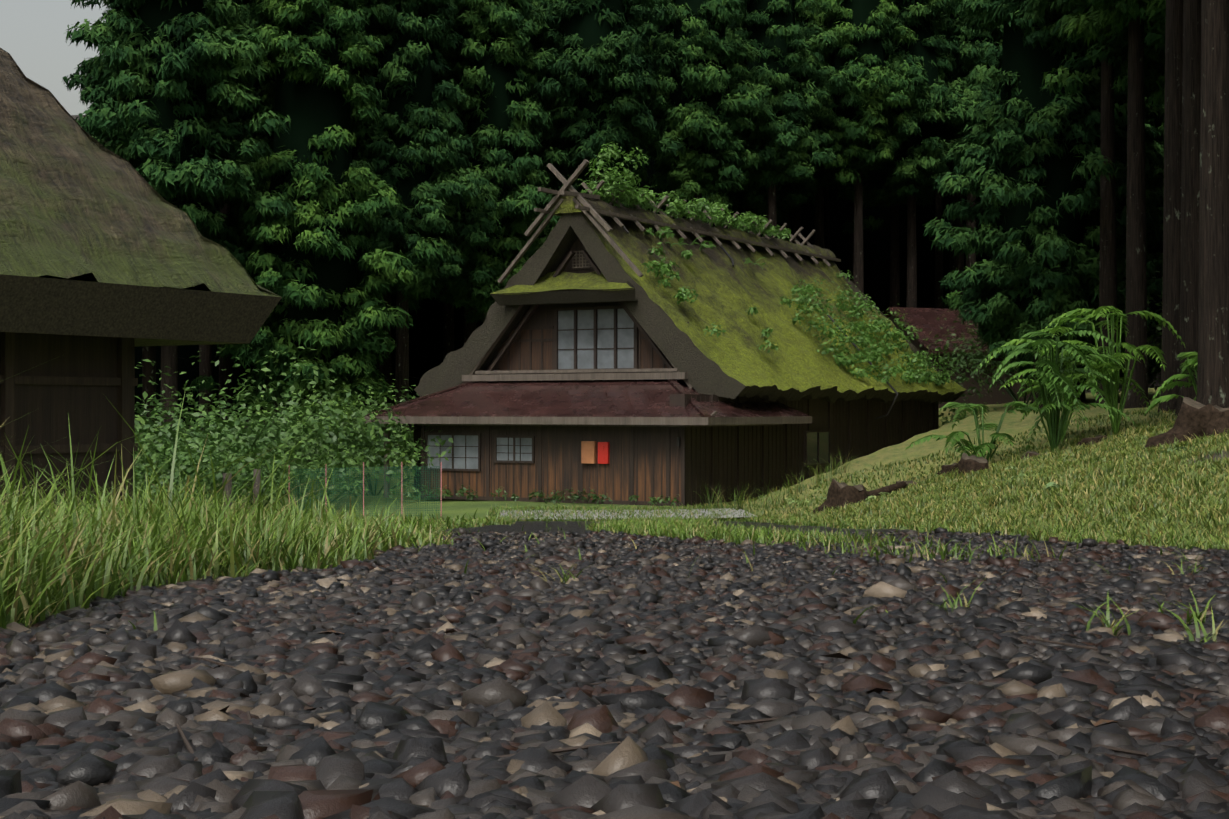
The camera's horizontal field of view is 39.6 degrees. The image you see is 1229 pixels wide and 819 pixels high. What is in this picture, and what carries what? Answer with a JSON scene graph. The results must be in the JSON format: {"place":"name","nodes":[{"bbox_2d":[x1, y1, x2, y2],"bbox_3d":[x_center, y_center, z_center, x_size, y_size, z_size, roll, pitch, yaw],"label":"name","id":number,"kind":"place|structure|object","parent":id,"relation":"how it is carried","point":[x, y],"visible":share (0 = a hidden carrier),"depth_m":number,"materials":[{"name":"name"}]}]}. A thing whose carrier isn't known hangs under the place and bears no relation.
{"place":"outdoors","nodes":[
{"label":"outdoors","id":0,"kind":"place"},
{"bbox_2d":[0,0,109,114],"label":"sky","id":1,"kind":"structure","parent":0,"point":[32,32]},
{"bbox_2d":[0,332,134,508],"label":"barn walls","id":2,"kind":"structure","parent":0,"point":[47,409],"depth_m":21.37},
{"bbox_2d":[0,332,137,516],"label":"barn wall frames","id":3,"kind":"structure","parent":2,"relation":"attached to","point":[123,381],"depth_m":21.30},
{"bbox_2d":[0,48,280,296],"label":"thatched roof","id":4,"kind":"structure","parent":2,"relation":"on","point":[78,202],"depth_m":21.14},
{"bbox_2d":[0,274,281,342],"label":"roof eave","id":5,"kind":"object","parent":2,"relation":"on","point":[38,305],"visible":1,"depth_m":20.64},
{"bbox_2d":[135,338,245,346],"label":"beam","id":6,"kind":"structure","parent":5,"relation":"attached to","point":[150,342],"depth_m":23.21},
{"bbox_2d":[425,426,680,501],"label":"house wall","id":7,"kind":"structure","parent":0,"point":[649,463],"depth_m":51.77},
{"bbox_2d":[548,429,577,499],"bbox_3d":[-1.541,1.643,51.288,1.080,2.120,0.030,0,0,30],"label":"wooden door","id":8,"kind":"structure","parent":7,"relation":"in","point":[574,459],"depth_m":51.25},
{"bbox_2d":[71,115,1228,548],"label":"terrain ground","id":9,"kind":"structure","parent":0,"point":[1013,425],"depth_m":50.21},
{"bbox_2d":[62,0,238,443],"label":"cedar tree","id":10,"kind":"object","parent":9,"relation":"on","point":[148,368],"depth_m":67.23,"materials":[{"name":"green plant"}]},
{"bbox_2d":[135,444,183,502],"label":"understory shrub","id":11,"kind":"object","parent":9,"relation":"on","point":[142,473],"visible":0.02,"depth_m":46.83,"materials":[{"name":"green plant"}]},
{"bbox_2d":[135,411,201,477],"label":"understory shrub","id":12,"kind":"object","parent":9,"relation":"on","point":[142,421],"visible":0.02,"depth_m":52.96,"materials":[{"name":"green plant"}]},
{"bbox_2d":[64,0,296,433],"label":"cedar tree","id":13,"kind":"object","parent":9,"relation":"on","point":[174,59],"visible":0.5,"depth_m":62.25,"materials":[{"name":"green plant"}]},
{"bbox_2d":[135,400,282,502],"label":"understory shrub","id":14,"kind":"object","parent":9,"relation":"on","point":[269,440],"visible":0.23,"depth_m":48.31,"materials":[{"name":"green plant"}]},
{"bbox_2d":[198,149,236,430],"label":"cedar tree","id":15,"kind":"object","parent":9,"relation":"on","point":[205,357],"depth_m":78.38,"materials":[{"name":"brown plant"}]},
{"bbox_2d":[135,421,307,511],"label":"understory shrub","id":16,"kind":"object","parent":9,"relation":"on","point":[206,457],"visible":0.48,"depth_m":45.90,"materials":[{"name":"green plant"}]},
{"bbox_2d":[203,0,266,428],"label":"cedar tree","id":17,"kind":"object","parent":9,"relation":"on","point":[227,364],"visible":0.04,"depth_m":74.72,"materials":[{"name":"green plant"}]},
{"bbox_2d":[222,469,260,511],"bbox_3d":[-5.529,1.488,25.253,0.148,1.202,0.666,0,0,40],"label":"wooden post","id":18,"kind":"object","parent":9,"relation":"on","point":[228,486],"visible":0.27,"depth_m":25.06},
{"bbox_2d":[0,356,533,628],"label":"tall grass","id":19,"kind":"structure","parent":9,"relation":"on","point":[44,545],"depth_m":7.00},
{"bbox_2d":[135,346,408,504],"bbox_3d":[-11.298,0.556,54.759,14.423,5.476,11.395,0,0,44],"label":"understory shrub","id":20,"kind":"object","parent":9,"relation":"on","point":[356,414],"visible":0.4,"depth_m":54.34,"materials":[{"name":"green plant"}]},
{"bbox_2d":[173,451,371,510],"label":"understory shrub","id":21,"kind":"object","parent":9,"relation":"on","point":[329,488],"visible":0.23,"depth_m":50.28,"materials":[{"name":"green plant"}]},
{"bbox_2d":[135,350,426,507],"bbox_3d":[-13.673,0.800,51.854,13.868,4.953,10.956,0,0,22],"label":"understory shrub","id":22,"kind":"object","parent":9,"relation":"on","point":[274,430],"visible":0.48,"depth_m":49.87,"materials":[{"name":"green plant"}]},
{"bbox_2d":[203,0,370,419],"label":"cedar tree","id":23,"kind":"object","parent":9,"relation":"on","point":[251,21],"visible":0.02,"depth_m":70.60,"materials":[{"name":"green plant"}]},
{"bbox_2d":[148,420,439,514],"bbox_3d":[-8.829,1.699,49.497,7.766,2.832,6.136,0,0,-44],"label":"understory shrub","id":24,"kind":"object","parent":9,"relation":"on","point":[340,470],"visible":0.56,"depth_m":48.73,"materials":[{"name":"green plant"}]},
{"bbox_2d":[180,372,452,502],"bbox_3d":[-9.016,0.970,54.229,9.785,4.417,7.005,0,0,-3],"label":"understory shrub","id":25,"kind":"object","parent":9,"relation":"on","point":[372,432],"visible":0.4,"depth_m":53.62,"materials":[{"name":"green plant"}]},
{"bbox_2d":[216,379,418,485],"bbox_3d":[-9.715,0.797,60.646,10.674,4.262,7.642,0,0,10],"label":"understory shrub","id":26,"kind":"object","parent":9,"relation":"on","point":[371,400],"visible":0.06,"depth_m":60.51,"materials":[{"name":"green plant"}]},
{"bbox_2d":[188,0,453,450],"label":"cedar tree","id":27,"kind":"object","parent":9,"relation":"on","point":[308,259],"visible":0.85,"depth_m":65.38,"materials":[{"name":"green plant"}]},
{"bbox_2d":[252,377,413,495],"bbox_3d":[-8.509,1.030,58.921,8.895,4.214,6.368,0,0,-2],"label":"understory shrub","id":28,"kind":"object","parent":9,"relation":"on","point":[379,439],"visible":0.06,"depth_m":58.10,"materials":[{"name":"green plant"}]},
{"bbox_2d":[289,466,440,516],"bbox_3d":[-6.786,2.262,46.168,4.764,1.513,0.010,0,0,23],"label":"mesh fence","id":29,"kind":"object","parent":9,"relation":"on","point":[385,490],"visible":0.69,"depth_m":45.92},
{"bbox_2d":[289,462,441,516],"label":"fence posts","id":30,"kind":"object","parent":9,"relation":"on","point":[401,488],"visible":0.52,"depth_m":45.70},
{"bbox_2d":[379,257,391,409],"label":"cedar tree","id":31,"kind":"object","parent":9,"relation":"on","point":[385,369],"depth_m":82.08,"materials":[{"name":"brown plant"}]},
{"bbox_2d":[351,2,431,440],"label":"cedar tree","id":32,"kind":"object","parent":9,"relation":"on","point":[353,155],"visible":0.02,"depth_m":72.93,"materials":[{"name":"green plant"}]},
{"bbox_2d":[343,0,501,452],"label":"cedar tree","id":33,"kind":"object","parent":9,"relation":"on","point":[409,149],"visible":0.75,"depth_m":69.40,"materials":[{"name":"green plant"}]},
{"bbox_2d":[437,30,550,343],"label":"cedar tree","id":34,"kind":"object","parent":9,"relation":"on","point":[469,328],"depth_m":78.18,"materials":[{"name":"green plant"}]},
{"bbox_2d":[436,0,570,324],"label":"cedar tree","id":35,"kind":"object","parent":9,"relation":"on","point":[501,120],"visible":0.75,"depth_m":73.01,"materials":[{"name":"green plant"}]},
{"bbox_2d":[413,484,679,505],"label":"wall weeds","id":36,"kind":"object","parent":9,"relation":"on","point":[555,497],"depth_m":50.71,"materials":[{"name":"green plant"}]},
{"bbox_2d":[510,0,582,273],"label":"cedar tree","id":37,"kind":"object","parent":9,"relation":"on","point":[535,43],"visible":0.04,"depth_m":83.29,"materials":[{"name":"green plant"}]},
{"bbox_2d":[421,425,686,506],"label":"house wall frames","id":38,"kind":"structure","parent":9,"relation":"on","point":[424,436],"depth_m":51.53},
{"bbox_2d":[581,441,596,463],"bbox_3d":[-0.759,1.273,50.781,0.440,0.660,0.140,0,0,30],"label":"orange house box","id":39,"kind":"object","parent":38,"relation":"attached to","point":[588,451],"visible":1,"depth_m":50.71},
{"bbox_2d":[598,442,608,463],"bbox_3d":[-0.331,1.283,50.544,0.340,0.640,0.130,0,0,30],"label":"house alarm box","id":40,"kind":"object","parent":38,"relation":"attached to","point":[603,452],"visible":1,"depth_m":50.49,"materials":[{"name":"red"}]},
{"bbox_2d":[364,411,811,497],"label":"roof eave trim","id":41,"kind":"structure","parent":9,"relation":"on","point":[598,421],"depth_m":51.02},
{"bbox_2d":[535,34,649,227],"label":"cedar tree","id":42,"kind":"object","parent":9,"relation":"on","point":[552,186],"depth_m":86.31,"materials":[{"name":"green plant"}]},
{"bbox_2d":[522,0,684,199],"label":"cedar tree","id":43,"kind":"object","parent":9,"relation":"on","point":[598,83],"visible":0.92,"depth_m":76.02,"materials":[{"name":"green plant"}]},
{"bbox_2d":[0,527,1228,818],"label":"gravel stones","id":44,"kind":"object","parent":9,"relation":"on","point":[980,709],"visible":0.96,"depth_m":2.61,"materials":[{"name":"gravel"}]},
{"bbox_2d":[84,546,1209,787],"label":"litter","id":45,"kind":"object","parent":44,"relation":"on","point":[414,714],"depth_m":2.37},
{"bbox_2d":[7,503,1228,630],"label":"path grass tufts","id":46,"kind":"object","parent":9,"relation":"on","point":[684,528],"visible":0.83,"depth_m":17.41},
{"bbox_2d":[500,508,756,518],"bbox_3d":[0.263,2.752,45.195,6.878,0.074,4.000,0,0,1],"label":"gravel strip","id":47,"kind":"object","parent":9,"relation":"on","point":[695,514],"visible":0.33,"depth_m":45.18,"materials":[{"name":"gravel"}]},
{"bbox_2d":[135,4,1162,429],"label":"forest trees","id":48,"kind":"object","parent":9,"relation":"on","point":[425,328],"depth_m":108.41,"materials":[{"name":"black plant"}]},
{"bbox_2d":[414,238,938,505],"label":"house walls","id":49,"kind":"structure","parent":9,"relation":"on","point":[542,315],"depth_m":55.17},
{"bbox_2d":[490,271,631,293],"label":"moss","id":50,"kind":"object","parent":49,"relation":"attached to","point":[594,280],"visible":0.77,"depth_m":53.99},
{"bbox_2d":[491,280,636,304],"bbox_3d":[-1.316,-3.857,53.852,5.300,1.040,1.450,0,0,30],"label":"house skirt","id":51,"kind":"object","parent":49,"relation":"on","point":[578,296],"visible":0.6,"depth_m":53.32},
{"bbox_2d":[462,251,693,388],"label":"house beams","id":52,"kind":"structure","parent":49,"relation":"attached to","point":[585,374],"depth_m":53.74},
{"bbox_2d":[365,379,808,416],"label":"lower roof","id":53,"kind":"structure","parent":49,"relation":"attached to","point":[605,398],"depth_m":52.22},
{"bbox_2d":[485,249,688,382],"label":"house frames","id":54,"kind":"structure","parent":49,"relation":"attached to","point":[638,330],"depth_m":54.47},
{"bbox_2d":[498,329,671,370],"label":"house upper panels","id":55,"kind":"object","parent":54,"relation":"in","point":[547,355],"visible":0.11,"depth_m":55.32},
{"bbox_2d":[558,309,633,368],"bbox_3d":[-0.585,-2.237,54.227,2.840,1.880,0.015,0,0,30],"label":"window","id":56,"kind":"structure","parent":54,"relation":"in","point":[605,339],"depth_m":54.19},
{"bbox_2d":[581,142,791,240],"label":"roof plants","id":57,"kind":"object","parent":49,"relation":"on","point":[693,209],"visible":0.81,"depth_m":57.20,"materials":[{"name":"green plant"}]},
{"bbox_2d":[414,212,965,402],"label":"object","id":58,"kind":"object","parent":49,"relation":"on","point":[679,349],"visible":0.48,"depth_m":54.13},
{"bbox_2d":[570,212,966,394],"bbox_3d":[3.674,-3.600,62.650,12.426,6.148,20.520,0,0,30],"label":"thatch roof","id":59,"kind":"object","parent":49,"relation":"on","point":[729,295],"visible":0.5,"depth_m":57.96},
{"bbox_2d":[553,196,835,260],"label":"roof ridge","id":60,"kind":"structure","parent":59,"relation":"on","point":[568,204],"depth_m":59.61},
{"bbox_2d":[498,159,840,282],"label":"roof ridge poles","id":61,"kind":"object","parent":60,"relation":"on","point":[586,207],"visible":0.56,"depth_m":54.57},
{"bbox_2d":[642,226,955,385],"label":"roof weeds","id":62,"kind":"object","parent":49,"relation":"on","point":[865,340],"visible":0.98,"depth_m":62.20,"materials":[{"name":"green plant"}]},
{"bbox_2d":[807,432,828,463],"bbox_3d":[6.867,1.303,57.801,0.071,1.100,2.000,0,0,30],"label":"window","id":63,"kind":"structure","parent":49,"relation":"in","point":[812,446],"depth_m":57.73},
{"bbox_2d":[622,0,776,220],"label":"cedar tree","id":64,"kind":"object","parent":9,"relation":"on","point":[705,116],"visible":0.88,"depth_m":79.76,"materials":[{"name":"green plant"}]},
{"bbox_2d":[643,0,757,203],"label":"cedar tree","id":65,"kind":"object","parent":9,"relation":"on","point":[669,27],"depth_m":85.22,"materials":[{"name":"green plant"}]},
{"bbox_2d":[702,188,791,228],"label":"cedar tree","id":66,"kind":"object","parent":9,"relation":"on","point":[750,211],"visible":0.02,"depth_m":98.61,"materials":[{"name":"green plant"}]},
{"bbox_2d":[718,9,824,234],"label":"cedar tree","id":67,"kind":"object","parent":9,"relation":"on","point":[807,187],"visible":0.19,"depth_m":88.51,"materials":[{"name":"green plant"}]},
{"bbox_2d":[689,452,860,508],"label":"tall bank grass","id":68,"kind":"structure","parent":9,"relation":"on","point":[833,472],"depth_m":47.59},
{"bbox_2d":[719,0,851,237],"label":"cedar tree","id":69,"kind":"object","parent":9,"relation":"on","point":[775,34],"visible":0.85,"depth_m":83.17,"materials":[{"name":"green plant"}]},
{"bbox_2d":[792,183,800,243],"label":"cedar tree","id":70,"kind":"object","parent":9,"relation":"on","point":[796,220],"depth_m":98.22,"materials":[{"name":"brown plant"}]},
{"bbox_2d":[682,394,936,506],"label":"house side frames","id":71,"kind":"structure","parent":9,"relation":"on","point":[738,449],"depth_m":55.55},
{"bbox_2d":[813,479,866,512],"bbox_3d":[5.322,2.111,38.272,1.619,1.152,1.210,0,0,-32],"label":"stump","id":72,"kind":"object","parent":9,"relation":"on","point":[841,494],"visible":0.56,"depth_m":37.93,"materials":[{"name":"brown wood"}]},
{"bbox_2d":[795,0,891,261],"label":"cedar tree","id":73,"kind":"object","parent":9,"relation":"on","point":[826,176],"visible":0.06,"depth_m":90.67,"materials":[{"name":"green plant"}]},
{"bbox_2d":[830,184,866,281],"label":"cedar tree","id":74,"kind":"object","parent":9,"relation":"on","point":[851,237],"depth_m":100.83,"materials":[{"name":"brown plant"}]},
{"bbox_2d":[795,0,937,306],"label":"cedar tree","id":75,"kind":"object","parent":9,"relation":"on","point":[868,99],"visible":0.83,"depth_m":86.58,"materials":[{"name":"green plant"}]},
{"bbox_2d":[516,547,1226,641],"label":"gravel weeds","id":76,"kind":"object","parent":9,"relation":"on","point":[1199,617],"depth_m":3.95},
{"bbox_2d":[866,481,906,498],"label":"stump roots","id":77,"kind":"object","parent":9,"relation":"on","point":[893,487],"visible":0.33,"depth_m":38.76,"materials":[{"name":"brown wood"}]},
{"bbox_2d":[842,1,959,306],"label":"cedar tree","id":78,"kind":"object","parent":9,"relation":"on","point":[877,180],"visible":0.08,"depth_m":95.00,"materials":[{"name":"green plant"}]},
{"bbox_2d":[863,0,981,307],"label":"cedar tree","id":79,"kind":"object","parent":9,"relation":"on","point":[914,166],"visible":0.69,"depth_m":89.70,"materials":[{"name":"green plant"}]},
{"bbox_2d":[938,10,963,308],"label":"cedar tree","id":80,"kind":"object","parent":9,"relation":"on","point":[959,262],"depth_m":97.23,"materials":[{"name":"brown plant"}]},
{"bbox_2d":[947,173,954,308],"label":"cedar tree","id":81,"kind":"object","parent":9,"relation":"on","point":[952,198],"depth_m":108.96,"materials":[{"name":"brown plant"}]},
{"bbox_2d":[684,405,1228,549],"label":"short grass","id":82,"kind":"structure","parent":9,"relation":"on","point":[1068,502],"depth_m":24.86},
{"bbox_2d":[924,344,991,398],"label":"understory shrub","id":83,"kind":"object","parent":9,"relation":"on","point":[972,388],"visible":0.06,"depth_m":74.44,"materials":[{"name":"green plant"}]},
{"bbox_2d":[932,2,1003,293],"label":"cedar tree","id":84,"kind":"object","parent":9,"relation":"on","point":[980,48],"visible":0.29,"depth_m":91.76,"materials":[{"name":"green plant"}]},
{"bbox_2d":[955,452,988,475],"bbox_3d":[8.012,1.475,38.359,1.052,1.001,1.125,1,0,29],"label":"stump","id":85,"kind":"object","parent":9,"relation":"on","point":[966,463],"visible":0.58,"depth_m":38.27,"materials":[{"name":"brown wood"}]},
{"bbox_2d":[904,401,1041,462],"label":"fern","id":86,"kind":"object","parent":9,"relation":"on","point":[1023,408],"visible":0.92,"depth_m":42.90,"materials":[{"name":"green plant"}]},
{"bbox_2d":[889,314,1064,407],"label":"house walls","id":87,"kind":"structure","parent":9,"relation":"on","point":[997,395],"depth_m":84.63,"materials":[{"name":"brown wood"}]},
{"bbox_2d":[883,307,1032,354],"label":"house roof","id":88,"kind":"structure","parent":87,"relation":"attached to","point":[926,320],"depth_m":85.21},
{"bbox_2d":[936,399,1027,426],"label":"understory shrub","id":89,"kind":"object","parent":9,"relation":"on","point":[946,418],"visible":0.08,"depth_m":70.34,"materials":[{"name":"green plant"}]},
{"bbox_2d":[920,310,1161,405],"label":"understory shrub","id":90,"kind":"object","parent":9,"relation":"on","point":[961,361],"visible":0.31,"depth_m":74.62,"materials":[{"name":"green plant"}]},
{"bbox_2d":[923,0,1162,409],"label":"cedar tree","id":91,"kind":"object","parent":9,"relation":"on","point":[1032,170],"visible":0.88,"depth_m":63.36,"materials":[{"name":"green plant"}]},
{"bbox_2d":[940,49,1163,403],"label":"cedar tree","id":92,"kind":"object","parent":9,"relation":"on","point":[1153,197],"visible":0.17,"depth_m":69.32,"materials":[{"name":"plant"}]},
{"bbox_2d":[973,330,1136,451],"bbox_3d":[10.879,-0.404,41.304,3.338,3.015,3.360,0,0,-44],"label":"fern","id":93,"kind":"object","parent":9,"relation":"on","point":[1043,373],"visible":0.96,"depth_m":41.19,"materials":[{"name":"green plant"}]},
{"bbox_2d":[985,326,1140,441],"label":"fern","id":94,"kind":"object","parent":9,"relation":"on","point":[1017,342],"visible":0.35,"depth_m":44.26,"materials":[{"name":"green plant"}]},
{"bbox_2d":[1014,0,1126,403],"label":"cedar tree","id":95,"kind":"object","parent":9,"relation":"on","point":[1108,269],"visible":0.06,"depth_m":61.65,"materials":[{"name":"brown plant"}]},
{"bbox_2d":[1041,0,1162,408],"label":"cedar tree","id":96,"kind":"object","parent":9,"relation":"on","point":[1094,25],"visible":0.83,"depth_m":55.10,"materials":[{"name":"brown plant"}]},
{"bbox_2d":[1059,346,1161,393],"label":"understory shrub","id":97,"kind":"object","parent":9,"relation":"on","point":[1155,372],"visible":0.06,"depth_m":69.54,"materials":[{"name":"green plant"}]},
{"bbox_2d":[1057,0,1164,84],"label":"cedar tree","id":98,"kind":"object","parent":9,"relation":"on","point":[1120,41],"visible":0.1,"depth_m":59.33,"materials":[{"name":"green plant"}]},
{"bbox_2d":[1041,306,1185,433],"bbox_3d":[12.534,-0.919,42.966,3.733,3.257,3.010,0,0,1],"label":"fern","id":99,"kind":"object","parent":9,"relation":"on","point":[1111,390],"visible":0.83,"depth_m":42.84,"materials":[{"name":"green plant"}]},
{"bbox_2d":[1087,0,1165,48],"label":"cedar tree","id":100,"kind":"object","parent":9,"relation":"on","point":[1156,33],"visible":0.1,"depth_m":52.91,"materials":[{"name":"green plant"}]},
{"bbox_2d":[1094,271,1161,372],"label":"understory shrub","id":101,"kind":"object","parent":9,"relation":"on","point":[1151,337],"visible":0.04,"depth_m":64.69,"materials":[{"name":"green plant"}]},
{"bbox_2d":[1094,27,1164,106],"bbox_3d":[20.917,-13.534,59.651,7.075,27.824,7.534,0,0,-16],"label":"cedar tree","id":102,"kind":"object","parent":9,"relation":"on","point":[1157,97],"visible":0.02,"depth_m":60.23,"materials":[{"name":"green plant"}]},
{"bbox_2d":[1095,81,1163,392],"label":"cedar tree","id":103,"kind":"object","parent":9,"relation":"on","point":[1157,146],"depth_m":93.43,"materials":[{"name":"green plant"}]},
{"bbox_2d":[1120,0,1183,412],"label":"cedar tree","id":104,"kind":"object","parent":9,"relation":"on","point":[1172,161],"visible":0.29,"depth_m":46.59,"materials":[{"name":"brown plant"}]},
{"bbox_2d":[1143,351,1197,417],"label":"fern","id":105,"kind":"object","parent":9,"relation":"on","point":[1190,364],"visible":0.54,"depth_m":41.26,"materials":[{"name":"green plant"}]},
{"bbox_2d":[1167,0,1200,415],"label":"cedar tree","id":106,"kind":"object","parent":9,"relation":"on","point":[1189,258],"visible":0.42,"depth_m":44.33,"materials":[{"name":"brown plant"}]},
{"bbox_2d":[1144,397,1228,448],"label":"stump","id":107,"kind":"object","parent":9,"relation":"on","point":[1196,418],"visible":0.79,"depth_m":30.16,"materials":[{"name":"brown wood"}]},
{"bbox_2d":[1189,0,1228,407],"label":"cedar tree","id":108,"kind":"object","parent":9,"relation":"on","point":[1213,353],"visible":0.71,"depth_m":37.07,"materials":[{"name":"brown plant"}]},
{"bbox_2d":[429,218,897,498],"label":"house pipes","id":109,"kind":"object","parent":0,"point":[829,316],"visible":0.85,"depth_m":61.88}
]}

